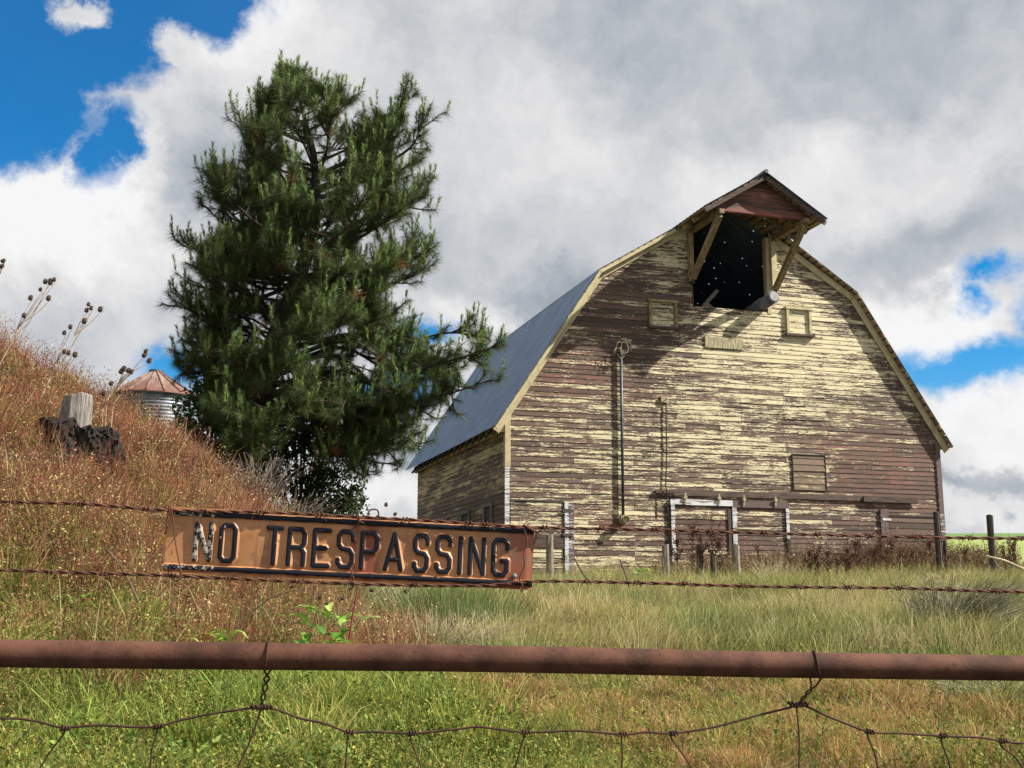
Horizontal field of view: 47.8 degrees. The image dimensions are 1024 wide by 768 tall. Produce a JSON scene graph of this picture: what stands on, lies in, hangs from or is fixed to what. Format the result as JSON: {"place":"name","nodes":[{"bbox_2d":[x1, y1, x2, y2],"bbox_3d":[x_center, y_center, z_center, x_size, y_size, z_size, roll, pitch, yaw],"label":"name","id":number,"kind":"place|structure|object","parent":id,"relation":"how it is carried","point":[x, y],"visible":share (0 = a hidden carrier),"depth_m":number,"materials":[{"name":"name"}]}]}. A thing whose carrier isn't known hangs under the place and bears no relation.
{"place":"outdoors","nodes":[
{"label":"outdoors","id":0,"kind":"place"},
{"bbox_2d":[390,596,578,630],"bbox_3d":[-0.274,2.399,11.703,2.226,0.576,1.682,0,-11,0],"label":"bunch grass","id":1,"kind":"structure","parent":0,"point":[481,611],"depth_m":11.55,"materials":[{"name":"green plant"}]},
{"bbox_2d":[0,364,1023,767],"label":"ground","id":2,"kind":"structure","parent":0,"point":[534,678],"depth_m":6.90,"materials":[{"name":"plant"}]},
{"bbox_2d":[0,258,5,273],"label":"teasel plant","id":3,"kind":"object","parent":2,"relation":"on","point":[2,261],"visible":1,"depth_m":11.41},
{"bbox_2d":[0,546,47,568],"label":"leafy weed","id":4,"kind":"object","parent":2,"relation":"on","point":[17,556],"visible":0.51,"depth_m":8.01,"materials":[{"name":"green plant"}]},
{"bbox_2d":[3,712,44,729],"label":"leafy weed","id":5,"kind":"object","parent":2,"relation":"on","point":[4,713],"visible":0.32,"depth_m":5.88,"materials":[{"name":"green plant"}]},
{"bbox_2d":[0,277,56,364],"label":"teasel plant","id":6,"kind":"object","parent":2,"relation":"on","point":[50,281],"visible":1,"depth_m":12.18,"materials":[{"name":"plant"}]},
{"bbox_2d":[0,444,76,468],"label":"dead brush","id":7,"kind":"object","parent":2,"relation":"on","point":[54,457],"visible":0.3,"depth_m":10.36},
{"bbox_2d":[38,302,102,401],"bbox_3d":[-4.561,-0.246,11.896,0.665,1.219,0.163,0,-11,0],"label":"teasel plant","id":8,"kind":"object","parent":2,"relation":"on","point":[85,320],"visible":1,"depth_m":11.90,"materials":[{"name":"plant"}]},
{"bbox_2d":[56,592,93,608],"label":"leafy weed","id":9,"kind":"object","parent":2,"relation":"on","point":[85,596],"visible":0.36,"depth_m":7.91,"materials":[{"name":"green plant"}]},
{"bbox_2d":[37,417,127,478],"bbox_3d":[-4.105,0.619,11.078,0.876,0.601,0.709,0,-11,0],"label":"tree stump","id":10,"kind":"object","parent":2,"relation":"on","point":[90,437],"visible":0.54,"depth_m":10.86,"materials":[{"name":"wood"}]},
{"bbox_2d":[59,392,92,426],"bbox_3d":[-4.192,0.263,11.088,0.298,0.344,0.303,0,-11,0],"label":"cut log","id":11,"kind":"object","parent":10,"relation":"on","point":[78,406],"visible":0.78,"depth_m":10.99,"materials":[{"name":"wood"}]},
{"bbox_2d":[72,546,115,565],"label":"leafy weed","id":12,"kind":"object","parent":2,"relation":"on","point":[92,550],"visible":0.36,"depth_m":8.52,"materials":[{"name":"green plant"}]},
{"bbox_2d":[92,348,151,426],"bbox_3d":[-3.954,0.049,11.729,0.594,0.831,0.141,0,-11,0],"label":"teasel plant","id":13,"kind":"object","parent":2,"relation":"on","point":[127,371],"visible":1,"depth_m":11.71,"materials":[{"name":"plant"}]},
{"bbox_2d":[106,549,138,602],"bbox_3d":[-2.528,1.246,7.499,0.239,0.349,0.014,0,-11,0],"label":"dead weed","id":14,"kind":"object","parent":2,"relation":"on","point":[122,568],"visible":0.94,"depth_m":7.50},
{"bbox_2d":[109,369,195,436],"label":"grain bin","id":15,"kind":"object","parent":2,"relation":"on","point":[159,385],"visible":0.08,"depth_m":49.35,"materials":[{"name":"metal"}]},
{"bbox_2d":[183,416,214,454],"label":"teasel plant","id":16,"kind":"object","parent":2,"relation":"on","point":[207,436],"visible":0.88,"depth_m":13.61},
{"bbox_2d":[189,629,247,641],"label":"leafy weed","id":17,"kind":"object","parent":2,"relation":"on","point":[223,636],"visible":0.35,"depth_m":7.51,"materials":[{"name":"green plant"}]},
{"bbox_2d":[169,341,281,477],"bbox_3d":[-5.409,0.756,21.748,2.391,3.174,1.738,0,-11,0],"label":"leafy bush","id":18,"kind":"object","parent":2,"relation":"on","point":[194,399],"visible":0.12,"depth_m":21.43,"materials":[{"name":"green plant"}]},
{"bbox_2d":[216,444,318,510],"bbox_3d":[-3.026,1.112,13.564,1.239,0.779,0.972,6,-12,-31],"label":"dead brush","id":19,"kind":"object","parent":2,"relation":"on","point":[266,485],"visible":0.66,"depth_m":13.45,"materials":[{"name":"plant"}]},
{"bbox_2d":[0,309,549,765],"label":"hill brush","id":20,"kind":"object","parent":2,"relation":"on","point":[28,529],"visible":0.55,"depth_m":8.64,"materials":[{"name":"plant"}]},
{"bbox_2d":[141,400,160,429],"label":"teasel plant","id":21,"kind":"object","parent":20,"relation":"on","point":[142,402],"visible":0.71,"depth_m":13.38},
{"bbox_2d":[275,486,348,514],"bbox_3d":[-2.410,1.562,13.756,0.961,0.668,0.692,0,-11,0],"label":"dead brush","id":22,"kind":"object","parent":2,"relation":"on","point":[314,502],"visible":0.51,"depth_m":13.72,"materials":[{"name":"plant"}]},
{"bbox_2d":[266,387,369,515],"bbox_3d":[-3.694,1.347,20.921,2.292,2.987,1.800,0,-11,0],"label":"leafy bush","id":23,"kind":"object","parent":2,"relation":"on","point":[320,484],"visible":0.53,"depth_m":20.61,"materials":[{"name":"green plant"}]},
{"bbox_2d":[235,581,407,628],"bbox_3d":[-1.167,1.342,7.106,1.054,0.331,0.100,0,-11,0],"label":"teasel plant","id":24,"kind":"object","parent":2,"relation":"on","point":[343,599],"visible":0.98,"depth_m":7.08,"materials":[{"name":"plant"}]},
{"bbox_2d":[276,602,379,671],"bbox_3d":[-1.349,1.875,8.257,0.789,0.621,0.681,0,-11,0],"label":"leafy weed","id":25,"kind":"object","parent":2,"relation":"on","point":[338,637],"visible":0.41,"depth_m":8.31,"materials":[{"name":"green plant"}]},
{"bbox_2d":[153,49,515,488],"bbox_3d":[-3.119,-1.903,20.698,6.398,8.872,4.626,0,-11,0],"label":"pine tree","id":26,"kind":"object","parent":2,"relation":"on","point":[250,250],"visible":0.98,"depth_m":19.99,"materials":[{"name":"green plant"}]},
{"bbox_2d":[348,582,359,639],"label":"red weed","id":27,"kind":"object","parent":2,"relation":"on","point":[353,612],"visible":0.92,"depth_m":6.86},
{"bbox_2d":[384,502,396,515],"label":"teasel plant","id":28,"kind":"object","parent":2,"relation":"on","point":[386,505],"visible":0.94,"depth_m":9.47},
{"bbox_2d":[359,583,426,614],"bbox_3d":[-1.289,2.333,12.447,0.908,0.878,0.544,1,-11,-6],"label":"dead brush","id":29,"kind":"object","parent":2,"relation":"on","point":[392,596],"visible":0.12,"depth_m":12.44,"materials":[{"name":"plant"}]},
{"bbox_2d":[339,585,583,621],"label":"bunch grass","id":30,"kind":"structure","parent":2,"relation":"on","point":[483,596],"depth_m":12.04,"materials":[{"name":"green plant"}]},
{"bbox_2d":[398,610,531,645],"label":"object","id":31,"kind":"object","parent":2,"relation":"on","point":[474,629],"visible":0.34,"depth_m":9.84,"materials":[{"name":"plant"}]},
{"bbox_2d":[2,363,1023,691],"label":"tall grass","id":32,"kind":"structure","parent":2,"relation":"on","point":[694,635],"depth_m":11.13,"materials":[{"name":"green plant"}]},
{"bbox_2d":[546,534,553,579],"bbox_3d":[0.711,3.568,21.716,0.146,1.469,0.146,0,-11,0],"label":"fence post","id":33,"kind":"object","parent":2,"relation":"on","point":[549,549],"visible":0.48,"depth_m":21.72,"materials":[{"name":"grey wood"}]},
{"bbox_2d":[574,559,587,579],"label":"dead weed","id":34,"kind":"object","parent":2,"relation":"on","point":[582,572],"visible":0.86,"depth_m":8.88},
{"bbox_2d":[619,560,629,586],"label":"dead weed","id":35,"kind":"object","parent":2,"relation":"on","point":[624,572],"visible":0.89,"depth_m":8.88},
{"bbox_2d":[262,550,1023,653],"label":"seed stems","id":36,"kind":"object","parent":2,"relation":"on","point":[962,567],"visible":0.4,"depth_m":13.63,"materials":[{"name":"plant"}]},
{"bbox_2d":[632,567,659,579],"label":"leafy weed","id":37,"kind":"object","parent":2,"relation":"on","point":[643,570],"visible":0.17,"depth_m":21.69,"materials":[{"name":"green plant"}]},
{"bbox_2d":[662,544,669,577],"bbox_3d":[2.977,3.709,22.299,0.142,1.225,0.142,0,-11,0],"label":"fence post","id":38,"kind":"object","parent":2,"relation":"on","point":[665,550],"visible":0.4,"depth_m":22.31,"materials":[{"name":"grey wood"}]},
{"bbox_2d":[667,525,684,573],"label":"dock plant","id":39,"kind":"object","parent":2,"relation":"on","point":[674,553],"visible":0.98,"depth_m":22.95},
{"bbox_2d":[407,169,952,578],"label":"barn","id":40,"kind":"structure","parent":2,"relation":"on","point":[642,388],"depth_m":26.95,"materials":[{"name":"brown wood"}]},
{"bbox_2d":[460,510,469,521],"bbox_3d":[-1.130,3.425,27.840,0.049,0.730,0.780,3,-11,-17],"label":"side window","id":41,"kind":"structure","parent":40,"relation":"in","point":[464,515],"depth_m":27.88,"materials":[{"name":"grey wood"}]},
{"bbox_2d":[483,502,492,523],"bbox_3d":[-0.547,3.118,26.005,0.049,0.850,0.680,3,-11,-17],"label":"side window","id":42,"kind":"structure","parent":40,"relation":"in","point":[487,508],"depth_m":26.01,"materials":[{"name":"grey wood"}]},
{"bbox_2d":[510,499,573,578],"bbox_3d":[0.657,3.404,24.952,1.460,1.798,0.064,3,-11,-17],"label":"stable door","id":43,"kind":"structure","parent":40,"relation":"in","point":[523,511],"depth_m":25.04,"materials":[{"name":"beige wood"}]},
{"bbox_2d":[647,298,680,329],"bbox_3d":[3.522,-1.620,26.803,0.814,0.701,0.085,3,-11,-17],"label":"window frame","id":44,"kind":"structure","parent":40,"relation":"in","point":[662,312],"depth_m":26.82,"materials":[{"name":"brown wood"}]},
{"bbox_2d":[667,499,737,570],"bbox_3d":[4.326,3.569,26.094,1.712,1.902,0.067,3,-11,-17],"label":"sliding door","id":45,"kind":"structure","parent":40,"relation":"in","point":[680,516],"depth_m":26.16,"materials":[{"name":"wood"}]},
{"bbox_2d":[701,301,713,307],"bbox_3d":[4.756,-1.746,27.703,1.000,0.500,0.090,3,-11,-17],"label":"board panel","id":46,"kind":"object","parent":40,"relation":"on","point":[706,304],"visible":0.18,"depth_m":27.69,"materials":[{"name":"grey wood"}]},
{"bbox_2d":[700,289,718,306],"bbox_3d":[4.637,-1.899,27.913,0.968,0.948,0.062,6,-12,-30],"label":"loose plank","id":47,"kind":"object","parent":40,"relation":"on","point":[712,295],"visible":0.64,"depth_m":28.08,"materials":[{"name":"grey wood"}]},
{"bbox_2d":[732,501,790,566],"bbox_3d":[5.752,3.652,26.530,1.457,1.903,0.058,3,-11,-17],"label":"sliding door","id":48,"kind":"structure","parent":40,"relation":"in","point":[754,516],"depth_m":26.61,"materials":[{"name":"brown wood"}]},
{"bbox_2d":[744,290,778,311],"bbox_3d":[5.769,-1.722,28.215,0.330,0.680,2.113,5,-12,-24],"label":"metal tube","id":49,"kind":"object","parent":40,"relation":"on","point":[767,300],"visible":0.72,"depth_m":27.48,"materials":[{"name":"metal"}]},
{"bbox_2d":[785,306,814,337],"bbox_3d":[6.943,-1.504,27.873,0.781,0.731,0.085,3,-11,-17],"label":"window frame","id":50,"kind":"structure","parent":40,"relation":"in","point":[798,319],"depth_m":27.89,"materials":[{"name":"wood"}]},
{"bbox_2d":[879,509,939,554],"bbox_3d":[9.605,3.925,27.699,1.683,1.805,0.063,3,-11,-17],"label":"stable door","id":51,"kind":"structure","parent":40,"relation":"in","point":[917,524],"depth_m":27.77,"materials":[{"name":"brown wood"}]},
{"bbox_2d":[684,519,701,574],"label":"dock plant","id":52,"kind":"object","parent":2,"relation":"on","point":[692,540],"visible":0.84,"depth_m":22.93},
{"bbox_2d":[695,546,704,577],"bbox_3d":[3.764,3.841,23.090,0.167,1.221,0.166,0,-11,0],"label":"fence post","id":53,"kind":"object","parent":2,"relation":"on","point":[697,561],"visible":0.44,"depth_m":23.09,"materials":[{"name":"grey wood"}]},
{"bbox_2d":[694,525,707,569],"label":"dock plant","id":54,"kind":"object","parent":2,"relation":"on","point":[704,548],"visible":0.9,"depth_m":23.05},
{"bbox_2d":[710,555,716,578],"bbox_3d":[3.704,3.656,21.190,0.105,1.016,0.105,0,-11,0],"label":"fence post","id":55,"kind":"object","parent":2,"relation":"on","point":[712,562],"visible":0.35,"depth_m":21.21,"materials":[{"name":"grey wood"}]},
{"bbox_2d":[705,517,722,555],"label":"dock plant","id":56,"kind":"object","parent":2,"relation":"on","point":[712,543],"visible":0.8,"depth_m":23.11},
{"bbox_2d":[712,534,727,573],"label":"dock plant","id":57,"kind":"object","parent":2,"relation":"on","point":[718,542],"visible":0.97,"depth_m":23.00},
{"bbox_2d":[731,544,740,579],"bbox_3d":[4.221,3.631,21.703,0.157,1.225,0.157,0,-11,0],"label":"fence post","id":58,"kind":"object","parent":2,"relation":"on","point":[735,550],"visible":0.44,"depth_m":21.71,"materials":[{"name":"grey wood"}]},
{"bbox_2d":[752,543,763,568],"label":"dock plant","id":59,"kind":"object","parent":2,"relation":"on","point":[757,552],"visible":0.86,"depth_m":23.03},
{"bbox_2d":[738,556,798,584],"bbox_3d":[4.494,3.352,20.063,1.008,0.730,0.909,-9,-14,39],"label":"sage clump","id":60,"kind":"object","parent":2,"relation":"on","point":[772,567],"visible":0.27,"depth_m":19.96,"materials":[{"name":"plant"}]},
{"bbox_2d":[702,602,867,628],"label":"bunch grass","id":61,"kind":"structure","parent":2,"relation":"on","point":[787,612],"depth_m":12.15,"materials":[{"name":"green plant"}]},
{"bbox_2d":[587,525,1023,577],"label":"dry scrub","id":62,"kind":"object","parent":2,"relation":"on","point":[981,557],"visible":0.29,"depth_m":25.30,"materials":[{"name":"plant"}]},
{"bbox_2d":[802,539,815,576],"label":"dock plant","id":63,"kind":"object","parent":2,"relation":"on","point":[809,555],"visible":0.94,"depth_m":21.25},
{"bbox_2d":[808,542,821,574],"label":"dock plant","id":64,"kind":"object","parent":2,"relation":"on","point":[818,552],"visible":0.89,"depth_m":21.25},
{"bbox_2d":[811,553,820,576],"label":"dock plant","id":65,"kind":"object","parent":2,"relation":"on","point":[815,564],"visible":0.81,"depth_m":21.26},
{"bbox_2d":[818,538,835,575],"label":"dock plant","id":66,"kind":"object","parent":2,"relation":"on","point":[827,553],"visible":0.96,"depth_m":21.23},
{"bbox_2d":[834,554,842,577],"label":"dock plant","id":67,"kind":"object","parent":2,"relation":"on","point":[837,563],"visible":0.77,"depth_m":21.23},
{"bbox_2d":[837,534,854,576],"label":"dock plant","id":68,"kind":"object","parent":2,"relation":"on","point":[846,549],"visible":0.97,"depth_m":21.25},
{"bbox_2d":[841,553,854,579],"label":"dock plant","id":69,"kind":"object","parent":2,"relation":"on","point":[847,568],"visible":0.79,"depth_m":21.22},
{"bbox_2d":[851,537,860,569],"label":"dock plant","id":70,"kind":"object","parent":2,"relation":"on","point":[855,553],"visible":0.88,"depth_m":24.19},
{"bbox_2d":[853,542,864,574],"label":"dock plant","id":71,"kind":"object","parent":2,"relation":"on","point":[859,554],"visible":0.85,"depth_m":24.01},
{"bbox_2d":[864,552,871,569],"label":"dock plant","id":72,"kind":"object","parent":2,"relation":"on","point":[868,560],"visible":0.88,"depth_m":24.13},
{"bbox_2d":[867,547,877,570],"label":"dock plant","id":73,"kind":"object","parent":2,"relation":"on","point":[873,554],"visible":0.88,"depth_m":22.70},
{"bbox_2d":[871,539,885,570],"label":"dock plant","id":74,"kind":"object","parent":2,"relation":"on","point":[879,549],"visible":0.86,"depth_m":22.73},
{"bbox_2d":[877,538,892,569],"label":"dock plant","id":75,"kind":"object","parent":2,"relation":"on","point":[886,553],"visible":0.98,"depth_m":22.30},
{"bbox_2d":[887,538,896,571],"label":"dock plant","id":76,"kind":"object","parent":2,"relation":"on","point":[890,544],"visible":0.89,"depth_m":22.92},
{"bbox_2d":[892,546,904,573],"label":"dock plant","id":77,"kind":"object","parent":2,"relation":"on","point":[899,551],"visible":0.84,"depth_m":22.36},
{"bbox_2d":[900,545,910,571],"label":"dock plant","id":78,"kind":"object","parent":2,"relation":"on","point":[904,563],"visible":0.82,"depth_m":23.48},
{"bbox_2d":[907,549,915,569],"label":"dock plant","id":79,"kind":"object","parent":2,"relation":"on","point":[911,554],"visible":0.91,"depth_m":23.07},
{"bbox_2d":[910,556,918,569],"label":"dock plant","id":80,"kind":"object","parent":2,"relation":"on","point":[916,565],"visible":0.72,"depth_m":22.88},
{"bbox_2d":[916,545,925,567],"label":"dock plant","id":81,"kind":"object","parent":2,"relation":"on","point":[920,553],"visible":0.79,"depth_m":24.04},
{"bbox_2d":[924,540,934,567],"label":"dock plant","id":82,"kind":"object","parent":2,"relation":"on","point":[929,545],"visible":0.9,"depth_m":23.71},
{"bbox_2d":[933,512,942,573],"bbox_3d":[8.784,3.550,23.754,0.117,1.838,0.118,0,-11,0],"label":"fence post","id":83,"kind":"object","parent":2,"relation":"on","point":[938,550],"visible":0.58,"depth_m":23.78,"materials":[{"name":"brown wood"}]},
{"bbox_2d":[938,553,948,573],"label":"dock plant","id":84,"kind":"object","parent":2,"relation":"on","point":[946,562],"visible":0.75,"depth_m":23.11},
{"bbox_2d":[943,540,947,570],"bbox_3d":[8.914,3.844,23.698,0.064,1.281,0.064,0,-11,0],"label":"fence post","id":85,"kind":"object","parent":2,"relation":"on","point":[944,548],"visible":0.32,"depth_m":23.75,"materials":[{"name":"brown wood"}]},
{"bbox_2d":[879,564,1023,644],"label":"sage clump","id":86,"kind":"object","parent":2,"relation":"on","point":[939,602],"visible":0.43,"depth_m":11.58,"materials":[{"name":"plant"}]},
{"bbox_2d":[948,553,956,570],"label":"dock plant","id":87,"kind":"object","parent":2,"relation":"on","point":[953,561],"visible":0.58,"depth_m":23.16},
{"bbox_2d":[959,546,968,568],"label":"dock plant","id":88,"kind":"object","parent":2,"relation":"on","point":[964,552],"visible":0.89,"depth_m":23.57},
{"bbox_2d":[986,514,997,578],"bbox_3d":[9.064,3.373,21.752,0.118,1.832,0.117,0,-11,0],"label":"fence post","id":89,"kind":"object","parent":2,"relation":"on","point":[990,533],"visible":0.57,"depth_m":21.78,"materials":[{"name":"grey wood"}]},
{"bbox_2d":[996,542,1010,572],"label":"dock plant","id":90,"kind":"object","parent":2,"relation":"on","point":[1003,551],"visible":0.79,"depth_m":23.04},
{"bbox_2d":[984,555,1023,573],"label":"fallen branch","id":91,"kind":"object","parent":2,"relation":"on","point":[1008,562],"visible":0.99,"depth_m":14.82,"materials":[{"name":"wood"}]},
{"bbox_2d":[1004,540,1015,579],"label":"dock plant","id":92,"kind":"object","parent":2,"relation":"on","point":[1009,557],"visible":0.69,"depth_m":23.34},
{"bbox_2d":[1005,534,1017,569],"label":"dock plant","id":93,"kind":"object","parent":2,"relation":"on","point":[1011,545],"visible":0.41,"depth_m":24.16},
{"bbox_2d":[1006,541,1018,569],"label":"dock plant","id":94,"kind":"object","parent":2,"relation":"on","point":[1014,547],"visible":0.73,"depth_m":23.97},
{"bbox_2d":[0,639,1023,680],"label":"pipe rail","id":95,"kind":"object","parent":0,"point":[15,653],"visible":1,"depth_m":2.15,"materials":[{"name":"metal"}]},
{"bbox_2d":[249,641,272,709],"bbox_3d":[-0.451,0.534,2.118,0.043,0.124,0.047,-7,-13,31],"label":"wire tie","id":96,"kind":"object","parent":95,"relation":"hanging from","point":[263,693],"visible":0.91,"depth_m":2.10,"materials":[{"name":"metal"}]},
{"bbox_2d":[787,650,821,706],"bbox_3d":[0.569,0.569,2.229,0.072,0.108,0.048,6,-12,-27],"label":"wire tie","id":97,"kind":"object","parent":95,"relation":"hanging from","point":[803,698],"visible":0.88,"depth_m":2.23,"materials":[{"name":"metal"}]},
{"bbox_2d":[0,702,1023,767],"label":"wire netting","id":98,"kind":"object","parent":97,"relation":"hanging from","point":[670,733],"visible":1,"depth_m":2.15,"materials":[{"name":"metal"}]},
{"bbox_2d":[0,569,1023,595],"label":"barbed wire","id":99,"kind":"object","parent":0,"point":[681,584],"visible":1,"depth_m":2.19,"materials":[{"name":"metal"}]},
{"bbox_2d":[349,568,354,590],"bbox_3d":[-0.300,0.364,2.149,0.014,0.041,0.011,-7,-13,32],"label":"wire tie","id":100,"kind":"object","parent":99,"relation":"attached to","point":[353,582],"visible":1,"depth_m":2.15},
{"bbox_2d":[0,499,1023,541],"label":"barbed wire","id":101,"kind":"object","parent":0,"point":[597,529],"visible":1,"depth_m":2.21,"materials":[{"name":"metal"}]},
{"bbox_2d":[164,504,181,581],"bbox_3d":[-0.627,0.292,2.123,0.045,0.142,0.020,-6,-12,29],"label":"wire tie","id":102,"kind":"object","parent":101,"relation":"attached to","point":[165,532],"visible":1,"depth_m":2.12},
{"bbox_2d":[163,507,533,589],"bbox_3d":[-0.299,0.310,2.171,0.685,0.122,0.012,4,-11,-6],"label":"warning sign","id":103,"kind":"object","parent":101,"relation":"attached to","point":[285,546],"visible":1,"depth_m":2.17,"materials":[{"name":"orange metal"}]},
{"bbox_2d":[352,513,363,529],"bbox_3d":[-0.290,0.258,2.167,0.024,0.030,0.009,-2,-11,9],"label":"wire tie","id":104,"kind":"object","parent":101,"relation":"attached to","point":[359,521],"visible":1,"depth_m":2.17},
{"bbox_2d":[367,509,379,516],"bbox_3d":[-0.262,0.243,2.181,0.023,0.016,0.007,0,-11,0],"label":"wire tie","id":105,"kind":"object","parent":101,"relation":"attached to","point":[377,510],"visible":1,"depth_m":2.18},
{"bbox_2d":[519,524,540,591],"bbox_3d":[0.035,0.331,2.201,0.050,0.127,0.019,4,-11,-20],"label":"wire tie","id":106,"kind":"object","parent":101,"relation":"attached to","point":[521,590],"visible":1,"depth_m":2.19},
{"bbox_2d":[0,0,1023,532],"label":"sky","id":107,"kind":"structure","parent":0,"point":[580,133],"materials":[{"name":"white"}]},
{"bbox_2d":[459,571,625,595],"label":"bunch grass","id":108,"kind":"structure","parent":0,"point":[567,578],"depth_m":16.83,"materials":[{"name":"green plant"}]},
{"bbox_2d":[502,588,706,616],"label":"bunch grass","id":109,"kind":"structure","parent":0,"point":[602,601],"depth_m":12.97,"materials":[{"name":"green plant"}]},
{"bbox_2d":[717,582,961,609],"bbox_3d":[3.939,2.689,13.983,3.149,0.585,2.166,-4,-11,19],"label":"bunch grass","id":110,"kind":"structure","parent":0,"point":[843,596],"depth_m":13.88,"materials":[{"name":"green plant"}]},
{"bbox_2d":[894,679,1023,704],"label":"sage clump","id":111,"kind":"object","parent":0,"point":[967,687],"visible":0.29,"depth_m":7.29,"materials":[{"name":"plant"}]},
{"bbox_2d":[946,533,1023,566],"bbox_3d":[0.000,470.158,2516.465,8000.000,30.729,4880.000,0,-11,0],"label":"field","id":112,"kind":"structure","parent":0,"point":[981,541],"depth_m":305.72,"materials":[{"name":"plant"}]}
]}

